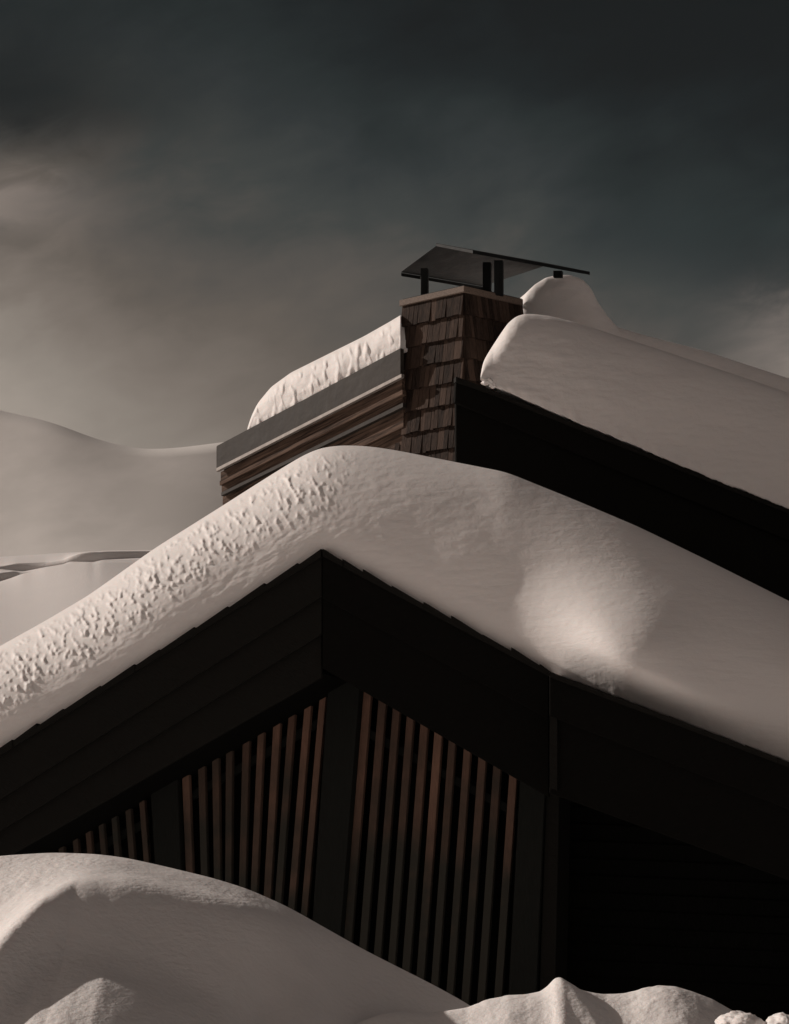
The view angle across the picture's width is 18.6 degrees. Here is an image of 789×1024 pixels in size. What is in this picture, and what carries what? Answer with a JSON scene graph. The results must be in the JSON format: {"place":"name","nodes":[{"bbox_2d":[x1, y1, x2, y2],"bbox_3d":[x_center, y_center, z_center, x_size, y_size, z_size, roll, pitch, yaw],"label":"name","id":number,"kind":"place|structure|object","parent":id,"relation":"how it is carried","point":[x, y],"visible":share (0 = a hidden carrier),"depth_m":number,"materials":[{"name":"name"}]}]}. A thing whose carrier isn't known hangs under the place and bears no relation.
{"place":"outdoors","nodes":[
{"label":"outdoors","id":0,"kind":"place"},
{"bbox_2d":[0,550,151,645],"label":"snow hill","id":1,"kind":"structure","parent":0,"point":[36,590],"depth_m":77.21,"materials":[{"name":"white snow"}]},
{"bbox_2d":[0,410,223,556],"bbox_3d":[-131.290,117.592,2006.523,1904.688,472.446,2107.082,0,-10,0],"label":"mountain","id":2,"kind":"structure","parent":0,"point":[64,489],"depth_m":1927.99,"materials":[{"name":"white snow"}]},
{"bbox_2d":[0,446,788,761],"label":"roof snow","id":3,"kind":"structure","parent":0,"point":[569,588],"depth_m":23.04,"materials":[{"name":"white snow"}]},
{"bbox_2d":[0,0,788,448],"label":"sky","id":4,"kind":"structure","parent":0,"point":[203,203],"materials":[{"name":"grey"}]},
{"bbox_3d":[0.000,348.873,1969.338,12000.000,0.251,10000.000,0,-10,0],"label":"snow ground","id":5,"kind":"structure","parent":0,"visible":0},
{"bbox_2d":[0,853,469,1023],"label":"snow bank","id":6,"kind":"structure","parent":5,"relation":"on","point":[94,939],"depth_m":7.34,"materials":[{"name":"white snow"}]},
{"bbox_2d":[0,549,788,1021],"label":"chalet","id":7,"kind":"object","parent":5,"relation":"on","point":[394,775],"visible":0.9,"depth_m":23.59,"materials":[{"name":"brown wood"}]},
{"bbox_2d":[216,243,788,600],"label":"house","id":8,"kind":"structure","parent":5,"relation":"on","point":[428,394],"depth_m":31.84,"materials":[{"name":"brown wood"}]},
{"bbox_2d":[247,315,406,429],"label":"roof snow","id":9,"kind":"structure","parent":8,"relation":"on","point":[309,379],"depth_m":33.21,"materials":[{"name":"white snow"}]},
{"bbox_2d":[480,314,788,508],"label":"roof snow","id":10,"kind":"structure","parent":8,"relation":"on","point":[725,427],"depth_m":31.12,"materials":[{"name":"white snow"}]},
{"bbox_2d":[481,377,492,385],"bbox_3d":[1.183,-1.658,30.672,0.175,0.108,0.132,0,-10,0],"label":"snow crumb","id":11,"kind":"object","parent":10,"relation":"on","point":[486,381],"visible":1,"depth_m":30.63,"materials":[{"name":"white snow"}]},
{"bbox_2d":[521,275,788,392],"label":"roof snow","id":12,"kind":"structure","parent":8,"relation":"on","point":[569,298],"depth_m":34.43,"materials":[{"name":"white snow"}]},
{"bbox_2d":[357,977,731,1023],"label":"snow bank","id":13,"kind":"structure","parent":5,"relation":"on","point":[559,1000],"depth_m":7.35,"materials":[{"name":"white snow"}]},
{"bbox_2d":[714,1011,766,1023],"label":"snow clod","id":14,"kind":"object","parent":13,"relation":"on","point":[736,1017],"visible":1,"depth_m":6.89,"materials":[{"name":"white snow"}]},
{"bbox_2d":[765,1012,788,1023],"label":"snow clod","id":15,"kind":"object","parent":13,"relation":"on","point":[780,1018],"visible":1,"depth_m":6.86,"materials":[{"name":"white snow"}]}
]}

